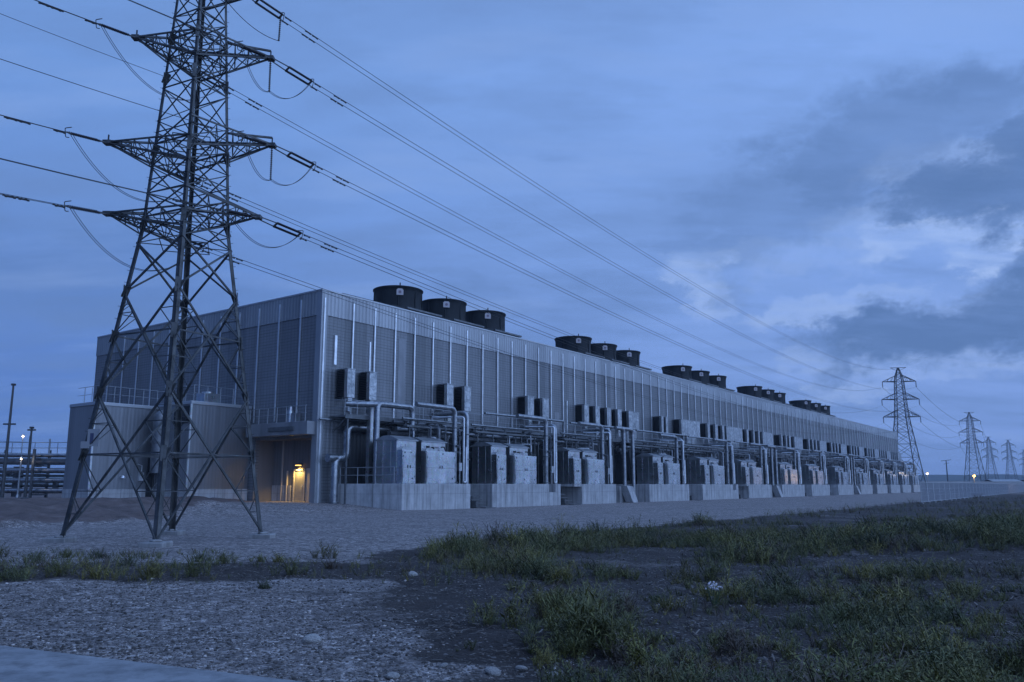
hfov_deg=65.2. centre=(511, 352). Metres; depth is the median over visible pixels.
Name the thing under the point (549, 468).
pump skid
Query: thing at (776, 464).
riser pipe
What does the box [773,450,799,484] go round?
riser pipe
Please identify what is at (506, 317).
conductor pair
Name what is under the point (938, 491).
fence panel
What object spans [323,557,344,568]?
weed tuft
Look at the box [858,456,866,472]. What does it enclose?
elbow pipe
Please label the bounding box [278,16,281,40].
hanging insulator
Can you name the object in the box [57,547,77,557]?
weed tuft
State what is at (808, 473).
equipment enclosure
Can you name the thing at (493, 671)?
rock
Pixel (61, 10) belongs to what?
conductor pair
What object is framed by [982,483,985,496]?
fence panel
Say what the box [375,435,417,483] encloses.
equipment enclosure
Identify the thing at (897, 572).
weed tuft
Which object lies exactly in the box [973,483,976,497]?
fence panel
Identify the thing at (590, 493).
concrete plinth
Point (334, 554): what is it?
weed tuft
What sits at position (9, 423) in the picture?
steel pole
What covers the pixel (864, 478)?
equipment enclosure
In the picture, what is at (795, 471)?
cabinet door
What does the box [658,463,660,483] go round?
cabinet door
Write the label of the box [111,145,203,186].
insulator string
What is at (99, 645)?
loose pebbles
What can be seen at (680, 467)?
pump skid
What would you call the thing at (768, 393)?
cooling fan
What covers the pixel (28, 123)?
conductor pair
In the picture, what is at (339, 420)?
wall pipe
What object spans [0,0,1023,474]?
sky
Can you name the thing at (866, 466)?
riser pipe
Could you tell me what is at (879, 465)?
elbow pipe
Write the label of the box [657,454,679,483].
equipment enclosure
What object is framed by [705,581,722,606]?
wild flower
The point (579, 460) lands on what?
cabinet door
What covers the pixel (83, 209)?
insulator string
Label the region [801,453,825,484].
riser pipe
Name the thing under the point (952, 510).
weed cover
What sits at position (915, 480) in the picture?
equipment enclosure
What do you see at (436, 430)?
pipe manifold
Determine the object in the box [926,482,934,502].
fence panel
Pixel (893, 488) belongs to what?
concrete plinth
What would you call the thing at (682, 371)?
cooling fan
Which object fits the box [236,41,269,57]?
insulator string
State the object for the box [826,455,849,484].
riser pipe
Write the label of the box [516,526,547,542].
weed tuft
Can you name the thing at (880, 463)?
riser pipe
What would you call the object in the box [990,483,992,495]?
fence panel
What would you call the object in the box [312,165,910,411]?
conductor pair
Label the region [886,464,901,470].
pipe manifold
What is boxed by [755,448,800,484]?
pipe manifold
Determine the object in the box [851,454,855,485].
riser pipe
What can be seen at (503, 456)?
cabinet door
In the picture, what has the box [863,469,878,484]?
equipment enclosure
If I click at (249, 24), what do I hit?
jumper cable
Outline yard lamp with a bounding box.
[15,456,22,497]
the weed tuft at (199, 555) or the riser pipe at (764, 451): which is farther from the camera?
the riser pipe at (764, 451)
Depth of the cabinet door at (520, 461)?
61.79 m
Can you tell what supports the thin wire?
attached to the transmission tower at (184, 235)
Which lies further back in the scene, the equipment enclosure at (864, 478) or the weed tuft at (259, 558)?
the equipment enclosure at (864, 478)
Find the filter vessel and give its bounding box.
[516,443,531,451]
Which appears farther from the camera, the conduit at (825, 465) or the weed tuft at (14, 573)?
the conduit at (825, 465)
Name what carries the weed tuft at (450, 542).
on the ground
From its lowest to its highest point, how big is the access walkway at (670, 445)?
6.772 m
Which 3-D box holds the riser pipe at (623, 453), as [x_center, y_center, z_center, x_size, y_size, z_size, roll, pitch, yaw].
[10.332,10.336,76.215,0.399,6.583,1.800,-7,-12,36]
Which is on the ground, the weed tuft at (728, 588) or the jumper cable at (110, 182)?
the weed tuft at (728, 588)
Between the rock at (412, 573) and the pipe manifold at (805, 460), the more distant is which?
the pipe manifold at (805, 460)
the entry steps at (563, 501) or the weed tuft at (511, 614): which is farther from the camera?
the entry steps at (563, 501)
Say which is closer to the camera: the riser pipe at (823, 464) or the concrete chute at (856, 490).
the riser pipe at (823, 464)
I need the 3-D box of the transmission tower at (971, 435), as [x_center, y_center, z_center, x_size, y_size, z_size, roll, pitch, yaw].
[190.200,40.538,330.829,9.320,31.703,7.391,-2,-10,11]
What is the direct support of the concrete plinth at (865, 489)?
on the ground
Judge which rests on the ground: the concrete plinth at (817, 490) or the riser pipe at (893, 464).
the concrete plinth at (817, 490)
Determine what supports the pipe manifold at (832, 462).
on the concrete plinth at (841, 489)
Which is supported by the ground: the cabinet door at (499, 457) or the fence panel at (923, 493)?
the fence panel at (923, 493)
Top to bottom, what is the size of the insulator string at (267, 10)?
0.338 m
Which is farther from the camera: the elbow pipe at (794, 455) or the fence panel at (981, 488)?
the elbow pipe at (794, 455)
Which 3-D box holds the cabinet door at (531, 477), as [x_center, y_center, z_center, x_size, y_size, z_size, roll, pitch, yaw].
[1.522,9.252,62.966,0.059,2.080,1.394,-7,-12,36]
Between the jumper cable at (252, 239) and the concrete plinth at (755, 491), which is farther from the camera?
the concrete plinth at (755, 491)
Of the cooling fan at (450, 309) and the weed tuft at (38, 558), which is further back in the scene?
the cooling fan at (450, 309)
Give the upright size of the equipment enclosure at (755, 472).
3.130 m
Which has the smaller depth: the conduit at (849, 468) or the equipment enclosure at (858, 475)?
the conduit at (849, 468)
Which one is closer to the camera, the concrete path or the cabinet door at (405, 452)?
the concrete path
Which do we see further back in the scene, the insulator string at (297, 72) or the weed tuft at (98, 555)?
the insulator string at (297, 72)
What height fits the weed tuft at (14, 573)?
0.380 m
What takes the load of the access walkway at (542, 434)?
on the concrete plinth at (590, 493)
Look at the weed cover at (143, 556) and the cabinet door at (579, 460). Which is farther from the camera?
the cabinet door at (579, 460)
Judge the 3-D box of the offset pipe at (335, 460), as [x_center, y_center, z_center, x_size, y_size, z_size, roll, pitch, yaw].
[-10.336,7.435,53.710,0.722,5.334,5.300,-7,-12,36]
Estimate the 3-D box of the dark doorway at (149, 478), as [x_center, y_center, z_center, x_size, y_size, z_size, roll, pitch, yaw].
[-24.473,8.571,54.040,0.100,3.200,0.400,-7,-12,36]
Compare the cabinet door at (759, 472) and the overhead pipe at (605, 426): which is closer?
the overhead pipe at (605, 426)
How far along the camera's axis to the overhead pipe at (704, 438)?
95.91 m
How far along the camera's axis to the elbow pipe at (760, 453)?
107.39 m
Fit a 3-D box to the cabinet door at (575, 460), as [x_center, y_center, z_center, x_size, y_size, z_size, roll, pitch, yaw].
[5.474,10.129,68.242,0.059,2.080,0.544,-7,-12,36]
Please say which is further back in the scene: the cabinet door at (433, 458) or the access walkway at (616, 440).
the access walkway at (616, 440)
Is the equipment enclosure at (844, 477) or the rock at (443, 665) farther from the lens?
the equipment enclosure at (844, 477)
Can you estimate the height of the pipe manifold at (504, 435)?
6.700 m
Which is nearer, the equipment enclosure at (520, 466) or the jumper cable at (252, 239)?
the jumper cable at (252, 239)
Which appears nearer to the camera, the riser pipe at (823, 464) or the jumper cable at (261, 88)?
the jumper cable at (261, 88)
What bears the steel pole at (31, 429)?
on the ground
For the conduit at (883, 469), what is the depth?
163.61 m
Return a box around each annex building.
[62,385,194,497]
[149,385,251,500]
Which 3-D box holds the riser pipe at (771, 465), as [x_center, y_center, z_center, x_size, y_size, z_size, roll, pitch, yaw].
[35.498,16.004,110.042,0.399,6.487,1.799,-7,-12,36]
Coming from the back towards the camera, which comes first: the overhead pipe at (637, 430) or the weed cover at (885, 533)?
the overhead pipe at (637, 430)
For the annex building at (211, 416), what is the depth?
53.71 m
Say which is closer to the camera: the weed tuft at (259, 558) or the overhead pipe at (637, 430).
the weed tuft at (259, 558)
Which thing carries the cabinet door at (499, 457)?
in the equipment enclosure at (491, 462)
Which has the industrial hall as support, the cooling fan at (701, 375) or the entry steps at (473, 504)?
the cooling fan at (701, 375)
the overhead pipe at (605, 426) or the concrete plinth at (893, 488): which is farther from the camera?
the concrete plinth at (893, 488)
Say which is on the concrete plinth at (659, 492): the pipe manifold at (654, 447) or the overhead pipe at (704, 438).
the pipe manifold at (654, 447)
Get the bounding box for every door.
[292,469,305,501]
[403,450,408,482]
[409,451,414,482]
[427,451,440,482]
[441,452,454,482]
[497,455,501,482]
[502,455,505,482]
[515,456,525,482]
[526,456,536,482]
[574,459,577,483]
[578,459,580,483]
[588,459,596,483]
[596,460,604,483]
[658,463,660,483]
[661,463,663,483]
[668,463,674,483]
[674,464,679,483]
[705,465,707,483]
[707,465,709,483]
[714,466,719,483]
[719,466,724,483]
[746,467,747,483]
[753,468,757,483]
[757,468,761,483]
[790,470,794,483]
[794,470,797,483]
[817,471,820,483]
[820,471,823,483]
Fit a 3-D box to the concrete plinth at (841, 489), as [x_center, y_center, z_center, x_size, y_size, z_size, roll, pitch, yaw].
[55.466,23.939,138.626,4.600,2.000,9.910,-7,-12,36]
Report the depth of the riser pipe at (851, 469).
144.89 m
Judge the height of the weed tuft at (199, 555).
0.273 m
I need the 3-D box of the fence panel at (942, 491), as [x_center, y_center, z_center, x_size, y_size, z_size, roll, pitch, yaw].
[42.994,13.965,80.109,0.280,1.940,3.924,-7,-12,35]
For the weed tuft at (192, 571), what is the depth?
14.17 m
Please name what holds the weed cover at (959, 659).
on the ground
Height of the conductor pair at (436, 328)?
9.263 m
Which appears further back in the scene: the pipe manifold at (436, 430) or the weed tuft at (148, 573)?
the pipe manifold at (436, 430)
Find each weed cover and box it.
[0,545,469,585]
[416,506,1023,584]
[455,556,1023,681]
[764,493,1023,518]
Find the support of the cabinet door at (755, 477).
in the equipment enclosure at (755, 472)
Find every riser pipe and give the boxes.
[429,411,469,483]
[519,423,557,483]
[577,428,612,483]
[614,426,626,485]
[622,427,635,493]
[652,438,684,483]
[703,443,733,483]
[739,446,766,484]
[766,445,773,484]
[770,445,778,484]
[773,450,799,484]
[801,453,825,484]
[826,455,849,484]
[847,454,853,484]
[849,457,868,484]
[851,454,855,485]
[867,459,882,473]
[876,461,895,474]
[891,462,906,474]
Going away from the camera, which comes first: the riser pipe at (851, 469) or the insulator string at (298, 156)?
the insulator string at (298, 156)
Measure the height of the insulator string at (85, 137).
0.343 m
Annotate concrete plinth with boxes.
[338,484,469,509]
[470,484,560,506]
[561,484,615,503]
[616,484,689,501]
[689,484,738,499]
[738,485,771,497]
[775,485,804,496]
[804,485,829,495]
[830,485,853,494]
[854,485,872,493]
[872,485,887,493]
[887,485,900,492]
[900,485,910,492]
[911,485,919,491]
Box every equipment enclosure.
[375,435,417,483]
[412,437,454,483]
[470,442,507,483]
[501,443,536,483]
[552,447,580,483]
[575,448,604,483]
[635,453,663,483]
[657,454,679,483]
[684,457,709,483]
[703,457,724,483]
[729,459,749,484]
[744,460,761,484]
[767,462,787,484]
[783,463,797,484]
[797,464,815,484]
[812,465,823,484]
[826,466,840,484]
[835,466,847,484]
[846,468,861,484]
[858,468,867,484]
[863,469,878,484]
[874,469,883,484]
[883,470,891,484]
[888,470,896,484]
[896,471,903,484]
[900,471,907,484]
[907,471,913,484]
[912,472,917,484]
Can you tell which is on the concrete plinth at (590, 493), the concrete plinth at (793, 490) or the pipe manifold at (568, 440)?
the pipe manifold at (568, 440)
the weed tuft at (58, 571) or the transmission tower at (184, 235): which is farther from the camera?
the transmission tower at (184, 235)
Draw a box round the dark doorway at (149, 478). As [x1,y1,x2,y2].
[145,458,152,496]
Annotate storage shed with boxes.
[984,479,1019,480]
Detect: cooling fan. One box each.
[373,283,441,317]
[422,297,483,327]
[466,308,521,337]
[555,334,604,358]
[591,343,628,364]
[616,348,651,370]
[661,365,701,382]
[691,369,718,386]
[709,374,734,390]
[736,384,769,399]
[762,389,781,402]
[774,391,792,405]
[789,400,816,411]
[811,403,825,414]
[821,404,835,416]
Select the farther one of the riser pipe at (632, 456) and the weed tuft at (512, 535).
the riser pipe at (632, 456)
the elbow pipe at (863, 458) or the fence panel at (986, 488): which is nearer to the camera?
the fence panel at (986, 488)
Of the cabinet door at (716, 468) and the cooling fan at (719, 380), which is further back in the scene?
the cooling fan at (719, 380)
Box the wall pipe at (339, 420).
[319,418,402,426]
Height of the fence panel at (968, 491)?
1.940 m
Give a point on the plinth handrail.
(357, 475)
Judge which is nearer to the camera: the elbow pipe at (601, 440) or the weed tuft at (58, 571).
the weed tuft at (58, 571)
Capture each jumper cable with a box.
[70,134,199,201]
[70,209,166,270]
[101,26,221,100]
[227,2,278,40]
[227,212,297,247]
[241,48,310,98]
[242,138,312,185]
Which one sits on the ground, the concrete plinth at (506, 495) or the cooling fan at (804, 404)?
the concrete plinth at (506, 495)
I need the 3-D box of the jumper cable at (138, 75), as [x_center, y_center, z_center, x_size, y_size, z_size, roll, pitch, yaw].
[-11.520,-9.174,26.594,0.034,1.402,4.600,-6,-11,32]
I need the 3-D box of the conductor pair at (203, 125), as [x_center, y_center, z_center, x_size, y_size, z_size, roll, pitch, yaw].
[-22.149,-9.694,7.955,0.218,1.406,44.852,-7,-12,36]
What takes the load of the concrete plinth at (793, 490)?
on the ground
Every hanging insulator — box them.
[268,61,271,90]
[269,148,272,179]
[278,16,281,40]
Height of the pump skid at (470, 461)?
4.520 m
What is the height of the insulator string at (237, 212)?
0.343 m
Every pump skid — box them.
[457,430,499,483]
[548,438,559,483]
[614,443,652,483]
[673,448,685,483]
[757,462,769,484]
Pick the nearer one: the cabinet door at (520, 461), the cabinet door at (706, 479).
the cabinet door at (520, 461)
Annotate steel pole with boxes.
[0,383,15,497]
[20,427,35,498]
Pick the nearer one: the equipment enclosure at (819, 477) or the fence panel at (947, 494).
the fence panel at (947, 494)
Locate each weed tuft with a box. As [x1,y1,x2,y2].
[0,540,13,556]
[0,559,36,580]
[19,547,47,562]
[43,557,76,576]
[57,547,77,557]
[76,560,123,580]
[87,547,109,558]
[118,555,136,566]
[125,550,167,581]
[172,548,224,577]
[189,550,213,561]
[212,548,240,564]
[248,553,268,561]
[258,578,270,588]
[262,552,311,575]
[271,550,288,561]
[309,538,342,558]
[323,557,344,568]
[427,522,472,551]
[464,574,556,628]
[468,535,490,550]
[496,522,525,546]
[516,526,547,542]
[684,552,734,581]
[688,564,749,602]
[797,572,849,603]
[876,557,919,581]
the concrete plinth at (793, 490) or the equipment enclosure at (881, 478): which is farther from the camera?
the equipment enclosure at (881, 478)
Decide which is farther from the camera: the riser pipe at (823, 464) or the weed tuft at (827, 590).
the riser pipe at (823, 464)
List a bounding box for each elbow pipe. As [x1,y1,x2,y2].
[414,401,458,483]
[516,414,551,483]
[577,421,605,483]
[658,433,679,463]
[712,438,731,483]
[748,443,763,484]
[784,447,798,469]
[812,450,822,470]
[837,454,847,471]
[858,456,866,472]
[874,458,881,473]
[887,459,895,472]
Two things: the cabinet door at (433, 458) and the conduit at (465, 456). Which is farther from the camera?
the conduit at (465, 456)
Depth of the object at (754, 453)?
115.91 m
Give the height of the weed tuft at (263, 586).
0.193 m
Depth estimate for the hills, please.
1516.08 m
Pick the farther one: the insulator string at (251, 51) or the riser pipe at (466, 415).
the riser pipe at (466, 415)
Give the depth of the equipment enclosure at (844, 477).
137.96 m
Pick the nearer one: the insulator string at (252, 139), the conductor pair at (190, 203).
the conductor pair at (190, 203)
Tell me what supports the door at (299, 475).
in the industrial hall
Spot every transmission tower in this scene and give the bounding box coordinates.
[42,0,276,547]
[881,367,926,489]
[959,412,986,480]
[981,437,998,478]
[1001,440,1017,479]
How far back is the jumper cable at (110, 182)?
24.92 m
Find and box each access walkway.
[330,399,449,503]
[432,410,539,483]
[534,421,594,445]
[599,429,666,483]
[667,436,716,456]
[709,441,747,459]
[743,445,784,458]
[810,452,834,465]
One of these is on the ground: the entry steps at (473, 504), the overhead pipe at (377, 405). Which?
the entry steps at (473, 504)
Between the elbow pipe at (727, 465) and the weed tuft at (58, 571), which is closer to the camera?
the weed tuft at (58, 571)
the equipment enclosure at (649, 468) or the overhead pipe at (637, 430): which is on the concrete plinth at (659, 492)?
the equipment enclosure at (649, 468)
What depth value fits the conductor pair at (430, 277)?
37.11 m
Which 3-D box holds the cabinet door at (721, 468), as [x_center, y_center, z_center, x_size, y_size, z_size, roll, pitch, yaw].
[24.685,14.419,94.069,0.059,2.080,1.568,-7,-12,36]
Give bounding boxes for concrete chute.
[616,485,637,502]
[771,485,782,496]
[853,485,860,493]
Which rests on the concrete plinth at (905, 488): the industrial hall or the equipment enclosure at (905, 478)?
the equipment enclosure at (905, 478)
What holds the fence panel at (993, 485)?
on the ground
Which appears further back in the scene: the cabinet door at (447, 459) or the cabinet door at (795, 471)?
the cabinet door at (795, 471)
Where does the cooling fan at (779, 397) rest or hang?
on the industrial hall
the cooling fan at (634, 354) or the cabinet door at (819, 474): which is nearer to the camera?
the cooling fan at (634, 354)
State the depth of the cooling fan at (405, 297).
63.61 m
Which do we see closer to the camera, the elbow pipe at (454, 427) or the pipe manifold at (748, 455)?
the elbow pipe at (454, 427)
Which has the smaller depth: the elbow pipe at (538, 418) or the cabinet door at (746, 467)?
the elbow pipe at (538, 418)
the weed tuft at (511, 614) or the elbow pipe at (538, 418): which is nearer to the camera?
the weed tuft at (511, 614)
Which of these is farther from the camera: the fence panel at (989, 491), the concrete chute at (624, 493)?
the fence panel at (989, 491)
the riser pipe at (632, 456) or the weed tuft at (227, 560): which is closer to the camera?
the weed tuft at (227, 560)
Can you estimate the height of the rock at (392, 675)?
0.061 m
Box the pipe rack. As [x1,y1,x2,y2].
[0,436,66,497]
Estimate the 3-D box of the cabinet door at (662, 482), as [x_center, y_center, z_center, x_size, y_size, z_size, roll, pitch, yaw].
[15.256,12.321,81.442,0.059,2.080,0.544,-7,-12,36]
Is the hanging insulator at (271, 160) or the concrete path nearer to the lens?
the concrete path
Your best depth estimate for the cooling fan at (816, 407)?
153.94 m
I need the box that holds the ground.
[0,487,1023,681]
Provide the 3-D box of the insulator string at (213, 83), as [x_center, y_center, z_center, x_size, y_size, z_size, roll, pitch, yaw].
[-11.163,-9.733,27.188,0.262,0.339,3.517,-6,-11,30]
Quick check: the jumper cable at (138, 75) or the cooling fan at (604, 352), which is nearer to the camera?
the jumper cable at (138, 75)
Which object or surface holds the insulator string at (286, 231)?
attached to the transmission tower at (184, 235)
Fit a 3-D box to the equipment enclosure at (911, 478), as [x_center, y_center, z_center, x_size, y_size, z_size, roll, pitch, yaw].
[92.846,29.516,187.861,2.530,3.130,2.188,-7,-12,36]
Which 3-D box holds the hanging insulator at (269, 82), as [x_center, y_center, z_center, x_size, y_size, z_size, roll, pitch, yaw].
[-8.132,-9.268,26.894,0.080,1.141,0.107,4,-10,-22]
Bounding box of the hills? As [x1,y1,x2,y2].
[0,474,1023,484]
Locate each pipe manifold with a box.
[387,408,462,483]
[457,424,553,483]
[543,426,609,483]
[614,434,683,475]
[673,440,733,483]
[721,444,767,478]
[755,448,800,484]
[786,452,826,478]
[813,458,843,466]
[838,460,861,482]
[857,462,877,468]
[871,463,891,469]
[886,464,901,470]
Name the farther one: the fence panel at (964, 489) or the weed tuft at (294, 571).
the fence panel at (964, 489)
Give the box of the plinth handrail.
[340,467,394,483]
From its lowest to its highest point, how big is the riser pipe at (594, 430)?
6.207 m
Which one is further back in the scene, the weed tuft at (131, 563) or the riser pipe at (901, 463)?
the riser pipe at (901, 463)
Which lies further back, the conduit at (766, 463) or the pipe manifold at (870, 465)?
the pipe manifold at (870, 465)
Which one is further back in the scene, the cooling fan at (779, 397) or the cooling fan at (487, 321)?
the cooling fan at (779, 397)
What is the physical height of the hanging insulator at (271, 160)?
1.141 m
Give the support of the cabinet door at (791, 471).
in the equipment enclosure at (792, 477)
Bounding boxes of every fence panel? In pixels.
[919,482,928,503]
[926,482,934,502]
[932,482,939,502]
[938,482,945,501]
[943,482,950,500]
[948,482,954,500]
[953,483,959,499]
[962,483,966,498]
[965,483,970,498]
[970,483,973,497]
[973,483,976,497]
[979,483,982,496]
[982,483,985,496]
[985,483,988,496]
[987,483,990,496]
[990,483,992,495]
[992,483,995,495]
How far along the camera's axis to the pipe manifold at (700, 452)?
96.63 m
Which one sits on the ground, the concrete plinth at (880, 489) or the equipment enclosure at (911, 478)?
the concrete plinth at (880, 489)
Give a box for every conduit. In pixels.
[432,416,466,482]
[525,426,556,482]
[583,432,612,483]
[660,440,685,483]
[712,445,734,483]
[747,449,768,483]
[782,452,801,483]
[808,455,826,483]
[834,457,850,483]
[870,461,884,483]
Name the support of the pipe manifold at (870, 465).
on the concrete plinth at (880, 489)
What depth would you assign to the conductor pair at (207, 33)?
24.75 m
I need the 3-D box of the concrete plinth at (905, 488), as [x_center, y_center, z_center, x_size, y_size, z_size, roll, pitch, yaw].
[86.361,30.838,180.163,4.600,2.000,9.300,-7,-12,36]
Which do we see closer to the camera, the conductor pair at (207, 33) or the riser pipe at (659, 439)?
the conductor pair at (207, 33)
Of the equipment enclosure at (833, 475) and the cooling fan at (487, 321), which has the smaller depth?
the cooling fan at (487, 321)
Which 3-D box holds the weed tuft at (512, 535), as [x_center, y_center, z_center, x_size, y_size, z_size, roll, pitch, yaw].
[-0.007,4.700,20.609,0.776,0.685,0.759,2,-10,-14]
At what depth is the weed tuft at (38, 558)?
16.80 m
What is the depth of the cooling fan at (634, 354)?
93.88 m
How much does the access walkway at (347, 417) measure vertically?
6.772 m
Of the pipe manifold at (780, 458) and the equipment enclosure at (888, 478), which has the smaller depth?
the pipe manifold at (780, 458)
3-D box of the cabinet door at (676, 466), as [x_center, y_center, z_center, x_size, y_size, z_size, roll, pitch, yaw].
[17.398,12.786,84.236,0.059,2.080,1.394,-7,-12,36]
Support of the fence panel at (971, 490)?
on the ground
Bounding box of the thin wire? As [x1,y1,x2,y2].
[0,13,162,75]
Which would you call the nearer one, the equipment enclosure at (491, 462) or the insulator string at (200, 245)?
the insulator string at (200, 245)
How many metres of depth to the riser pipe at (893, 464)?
174.94 m
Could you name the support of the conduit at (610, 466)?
on the concrete plinth at (590, 493)
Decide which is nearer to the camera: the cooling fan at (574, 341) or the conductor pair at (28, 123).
the conductor pair at (28, 123)
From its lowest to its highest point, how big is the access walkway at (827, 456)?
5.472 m
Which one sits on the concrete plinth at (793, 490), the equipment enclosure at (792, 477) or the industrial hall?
the equipment enclosure at (792, 477)
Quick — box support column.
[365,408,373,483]
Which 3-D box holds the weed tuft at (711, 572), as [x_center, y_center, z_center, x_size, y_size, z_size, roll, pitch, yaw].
[3.469,3.709,13.893,0.852,0.544,0.785,7,-12,-38]
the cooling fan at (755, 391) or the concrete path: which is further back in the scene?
the cooling fan at (755, 391)
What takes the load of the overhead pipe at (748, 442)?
attached to the pipe manifold at (780, 458)
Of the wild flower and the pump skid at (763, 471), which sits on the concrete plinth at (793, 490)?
the pump skid at (763, 471)
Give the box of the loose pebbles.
[0,544,1023,681]
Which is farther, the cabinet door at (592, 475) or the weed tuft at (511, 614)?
the cabinet door at (592, 475)
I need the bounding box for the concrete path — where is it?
[0,645,301,681]
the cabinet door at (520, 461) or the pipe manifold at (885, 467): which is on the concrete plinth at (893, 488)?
the pipe manifold at (885, 467)
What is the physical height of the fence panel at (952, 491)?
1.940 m
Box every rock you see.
[302,633,321,643]
[385,672,399,678]
[408,571,417,576]
[439,663,447,667]
[484,666,500,676]
[515,665,527,671]
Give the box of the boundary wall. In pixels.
[919,481,1023,490]
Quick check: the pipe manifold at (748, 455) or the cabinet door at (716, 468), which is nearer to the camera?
the cabinet door at (716, 468)
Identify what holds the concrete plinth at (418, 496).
on the ground
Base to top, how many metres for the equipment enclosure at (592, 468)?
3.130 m
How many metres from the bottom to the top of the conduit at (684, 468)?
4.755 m
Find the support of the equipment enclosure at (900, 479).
on the concrete plinth at (905, 488)
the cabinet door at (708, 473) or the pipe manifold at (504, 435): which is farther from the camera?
the cabinet door at (708, 473)
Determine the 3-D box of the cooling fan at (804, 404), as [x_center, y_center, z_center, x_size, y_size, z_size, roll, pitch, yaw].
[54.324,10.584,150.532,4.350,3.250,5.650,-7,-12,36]
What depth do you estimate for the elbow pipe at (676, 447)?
86.41 m
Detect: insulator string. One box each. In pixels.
[64,201,105,213]
[65,127,105,142]
[95,18,134,37]
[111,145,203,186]
[118,216,204,251]
[138,41,225,87]
[222,205,256,217]
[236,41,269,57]
[237,131,270,145]
[252,0,284,21]
[260,217,303,239]
[273,59,313,87]
[273,145,315,170]
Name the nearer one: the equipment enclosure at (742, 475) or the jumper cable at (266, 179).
the jumper cable at (266, 179)
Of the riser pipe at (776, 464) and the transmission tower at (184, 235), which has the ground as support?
the transmission tower at (184, 235)
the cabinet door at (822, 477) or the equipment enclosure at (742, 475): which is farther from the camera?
the cabinet door at (822, 477)
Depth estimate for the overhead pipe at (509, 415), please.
65.32 m
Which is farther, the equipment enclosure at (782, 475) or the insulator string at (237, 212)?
the equipment enclosure at (782, 475)
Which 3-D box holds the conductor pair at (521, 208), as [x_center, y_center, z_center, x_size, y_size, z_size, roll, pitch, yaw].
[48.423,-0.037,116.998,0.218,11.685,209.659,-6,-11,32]
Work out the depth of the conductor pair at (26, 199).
22.75 m
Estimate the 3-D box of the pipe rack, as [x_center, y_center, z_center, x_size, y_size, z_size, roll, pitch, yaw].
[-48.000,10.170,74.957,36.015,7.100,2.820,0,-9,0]
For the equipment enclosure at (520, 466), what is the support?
on the concrete plinth at (506, 495)
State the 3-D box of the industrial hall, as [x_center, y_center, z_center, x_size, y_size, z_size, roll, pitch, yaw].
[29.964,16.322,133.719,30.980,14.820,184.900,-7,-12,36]
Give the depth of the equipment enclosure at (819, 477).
126.05 m
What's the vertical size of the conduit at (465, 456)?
4.755 m
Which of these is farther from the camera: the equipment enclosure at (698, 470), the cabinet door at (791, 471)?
the cabinet door at (791, 471)
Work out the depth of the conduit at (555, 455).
66.29 m
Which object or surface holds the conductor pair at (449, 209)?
attached to the transmission tower at (901, 376)
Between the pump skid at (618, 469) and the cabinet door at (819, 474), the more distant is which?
the cabinet door at (819, 474)
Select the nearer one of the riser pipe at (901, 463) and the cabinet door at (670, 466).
the cabinet door at (670, 466)
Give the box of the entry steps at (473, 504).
[470,495,495,507]
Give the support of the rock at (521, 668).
on the ground
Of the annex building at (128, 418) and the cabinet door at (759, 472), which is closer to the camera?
the annex building at (128, 418)
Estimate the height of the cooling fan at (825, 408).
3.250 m
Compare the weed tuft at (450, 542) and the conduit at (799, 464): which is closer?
the weed tuft at (450, 542)
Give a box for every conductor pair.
[0,115,67,133]
[0,158,224,211]
[0,193,66,207]
[1,59,239,136]
[35,0,98,24]
[128,0,239,46]
[200,181,854,412]
[201,246,878,433]
[223,87,877,390]
[281,16,897,369]
[300,234,912,432]
[310,82,917,389]
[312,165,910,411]
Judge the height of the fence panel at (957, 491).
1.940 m
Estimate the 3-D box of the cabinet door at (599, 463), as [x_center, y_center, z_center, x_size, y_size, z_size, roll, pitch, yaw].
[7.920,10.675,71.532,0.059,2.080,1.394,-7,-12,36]
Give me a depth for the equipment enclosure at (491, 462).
60.11 m
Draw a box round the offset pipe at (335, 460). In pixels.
[325,423,389,503]
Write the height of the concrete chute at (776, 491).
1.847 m
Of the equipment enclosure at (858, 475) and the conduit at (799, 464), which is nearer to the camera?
the conduit at (799, 464)
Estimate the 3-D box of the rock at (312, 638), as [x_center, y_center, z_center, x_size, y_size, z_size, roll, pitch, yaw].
[-2.086,2.989,8.338,0.194,0.118,0.230,12,-13,-18]
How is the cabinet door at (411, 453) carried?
in the equipment enclosure at (398, 453)
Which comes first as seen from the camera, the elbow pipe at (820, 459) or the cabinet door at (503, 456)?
the cabinet door at (503, 456)
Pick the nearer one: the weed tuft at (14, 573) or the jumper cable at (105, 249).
the weed tuft at (14, 573)
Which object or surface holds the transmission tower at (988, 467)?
on the ground
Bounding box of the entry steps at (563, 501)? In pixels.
[561,494,580,504]
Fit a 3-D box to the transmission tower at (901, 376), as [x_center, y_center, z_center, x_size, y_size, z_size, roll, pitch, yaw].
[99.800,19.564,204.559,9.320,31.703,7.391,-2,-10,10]
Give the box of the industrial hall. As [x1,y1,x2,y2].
[93,289,901,502]
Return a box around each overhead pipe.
[346,401,414,483]
[484,412,564,435]
[570,422,628,441]
[635,429,684,446]
[688,436,730,442]
[733,441,769,454]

